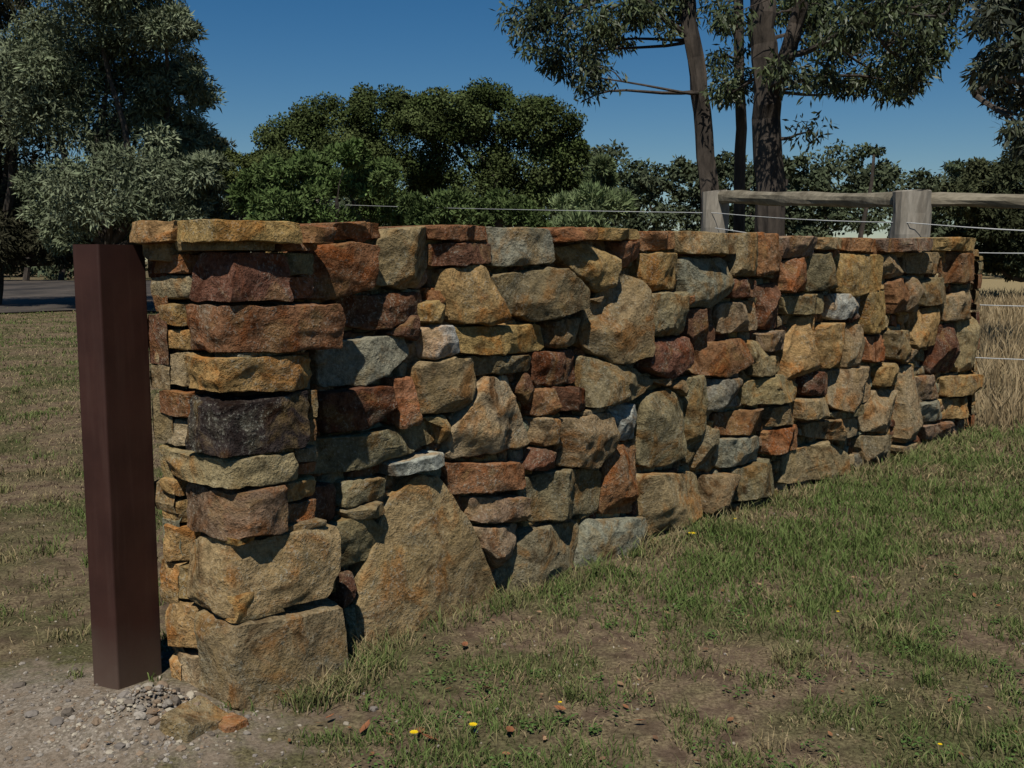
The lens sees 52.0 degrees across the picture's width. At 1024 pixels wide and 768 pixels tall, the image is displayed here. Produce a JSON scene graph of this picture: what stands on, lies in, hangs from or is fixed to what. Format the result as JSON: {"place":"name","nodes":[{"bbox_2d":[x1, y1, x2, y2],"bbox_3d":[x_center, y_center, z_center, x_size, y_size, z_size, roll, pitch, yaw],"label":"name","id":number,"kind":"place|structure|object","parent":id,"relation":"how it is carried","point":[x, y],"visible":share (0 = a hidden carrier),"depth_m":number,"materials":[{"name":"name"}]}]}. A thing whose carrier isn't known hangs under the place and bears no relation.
{"place":"outdoors","nodes":[
{"label":"outdoors","id":0,"kind":"place"},
{"bbox_2d":[0,280,155,312],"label":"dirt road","id":1,"kind":"structure","parent":0,"point":[32,295],"depth_m":37.24,"materials":[{"name":"grey asphalt"}]},
{"bbox_2d":[0,261,1023,767],"bbox_3d":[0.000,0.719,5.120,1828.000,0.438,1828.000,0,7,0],"label":"ground","id":2,"kind":"structure","parent":0,"point":[708,699],"depth_m":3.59,"materials":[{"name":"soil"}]},
{"bbox_2d":[0,0,72,304],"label":"dark tree","id":3,"kind":"object","parent":2,"relation":"on","point":[18,240],"visible":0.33,"depth_m":29.84,"materials":[{"name":"green plant"}]},
{"bbox_2d":[73,244,161,689],"bbox_3d":[-1.248,0.304,3.341,0.105,1.482,0.200,3,7,23],"label":"steel post","id":4,"kind":"object","parent":2,"relation":"on","point":[113,350],"visible":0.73,"depth_m":3.28,"materials":[{"name":"brown metal"}]},
{"bbox_2d":[0,0,238,260],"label":"she oak tree","id":5,"kind":"object","parent":2,"relation":"on","point":[153,167],"visible":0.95,"depth_m":25.68,"materials":[{"name":"green plant"}]},
{"bbox_2d":[160,44,236,180],"bbox_3d":[-10.024,-6.424,32.130,3.104,8.232,3.059,0,7,0],"label":"dark tree","id":6,"kind":"object","parent":2,"relation":"on","point":[196,59],"visible":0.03,"depth_m":32.27,"materials":[{"name":"green plant"}]},
{"bbox_2d":[186,274,292,535],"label":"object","id":7,"kind":"object","parent":2,"relation":"on","point":[247,393],"depth_m":3.25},
{"bbox_2d":[205,147,285,219],"bbox_3d":[-8.035,-4.648,31.300,2.990,4.870,4.414,-6,9,-41],"label":"tree","id":8,"kind":"object","parent":2,"relation":"on","point":[243,162],"visible":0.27,"depth_m":30.85,"materials":[{"name":"green plant"}]},
{"bbox_2d":[225,135,411,226],"bbox_3d":[-3.901,-3.466,23.835,4.591,4.274,3.055,-5,8,-35],"label":"shrub","id":9,"kind":"object","parent":2,"relation":"on","point":[361,176],"visible":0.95,"depth_m":22.92,"materials":[{"name":"green plant"}]},
{"bbox_2d":[248,82,458,222],"bbox_3d":[-5.295,-6.328,35.162,7.087,7.373,3.463,0,7,0],"label":"wattle tree","id":10,"kind":"object","parent":2,"relation":"on","point":[312,126],"visible":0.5,"depth_m":34.45,"materials":[{"name":"green plant"}]},
{"bbox_2d":[395,185,559,227],"bbox_3d":[-0.745,-2.304,19.648,2.997,2.944,2.397,-4,8,-33],"label":"shrub","id":11,"kind":"object","parent":2,"relation":"on","point":[417,208],"visible":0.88,"depth_m":18.98,"materials":[{"name":"green plant"}]},
{"bbox_2d":[393,77,592,227],"bbox_3d":[-0.521,-6.067,33.188,6.443,7.310,4.034,0,7,0],"label":"wattle tree","id":12,"kind":"object","parent":2,"relation":"on","point":[463,118],"visible":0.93,"depth_m":32.28,"materials":[{"name":"green plant"}]},
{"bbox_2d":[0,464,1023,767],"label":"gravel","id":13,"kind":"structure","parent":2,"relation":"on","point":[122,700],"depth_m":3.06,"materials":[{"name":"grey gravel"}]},
{"bbox_2d":[1,138,1023,280],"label":"distant trees","id":14,"kind":"object","parent":2,"relation":"on","point":[639,181],"visible":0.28,"depth_m":67.91,"materials":[{"name":"green plant"}]},
{"bbox_2d":[129,219,983,742],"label":"stone wall","id":15,"kind":"structure","parent":2,"relation":"on","point":[497,445],"depth_m":4.09,"materials":[{"name":"stone"}]},
{"bbox_2d":[104,494,1023,767],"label":"fallen leaves","id":16,"kind":"object","parent":2,"relation":"on","point":[366,724],"visible":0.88,"depth_m":3.22,"materials":[{"name":"brown plant"}]},
{"bbox_2d":[548,152,637,227],"bbox_3d":[1.060,-1.979,15.909,1.426,3.179,2.736,3,7,22],"label":"shrub","id":17,"kind":"object","parent":2,"relation":"on","point":[596,196],"visible":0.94,"depth_m":15.52,"materials":[{"name":"green plant"}]},
{"bbox_2d":[491,0,748,232],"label":"gum tree","id":18,"kind":"object","parent":2,"relation":"on","point":[639,15],"visible":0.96,"depth_m":19.46,"materials":[{"name":"green plant"}]},
{"bbox_2d":[316,189,1023,359],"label":"timber fence","id":19,"kind":"object","parent":2,"relation":"on","point":[912,214],"visible":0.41,"depth_m":9.70,"materials":[{"name":"grey wood"}]},
{"bbox_2d":[410,518,941,755],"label":"yellow flowers","id":20,"kind":"object","parent":2,"relation":"on","point":[470,724],"visible":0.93,"depth_m":3.06,"materials":[{"name":"yellow plant"}]},
{"bbox_2d":[350,430,1023,767],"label":"weed clumps","id":21,"kind":"object","parent":2,"relation":"on","point":[786,764],"visible":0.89,"depth_m":3.36,"materials":[{"name":"green plant"}]},
{"bbox_2d":[699,0,975,235],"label":"gum tree","id":22,"kind":"object","parent":2,"relation":"on","point":[773,71],"visible":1,"depth_m":17.66,"materials":[{"name":"green plant"}]},
{"bbox_2d":[931,147,1023,282],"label":"dark tree","id":23,"kind":"object","parent":2,"relation":"on","point":[999,179],"visible":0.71,"depth_m":32.90,"materials":[{"name":"green plant"}]},
{"bbox_2d":[950,0,1023,166],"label":"gum tree","id":24,"kind":"object","parent":2,"relation":"on","point":[999,67],"visible":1,"depth_m":13.24,"materials":[{"name":"green plant"}]},
{"bbox_2d":[0,0,1023,260],"label":"sky","id":25,"kind":"structure","parent":0,"point":[267,55],"materials":[{"name":"blue"}]},
{"bbox_2d":[970,287,1023,429],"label":"dry grass","id":26,"kind":"structure","parent":0,"point":[990,335],"depth_m":13.24,"materials":[{"name":"beige plant"}]}
]}

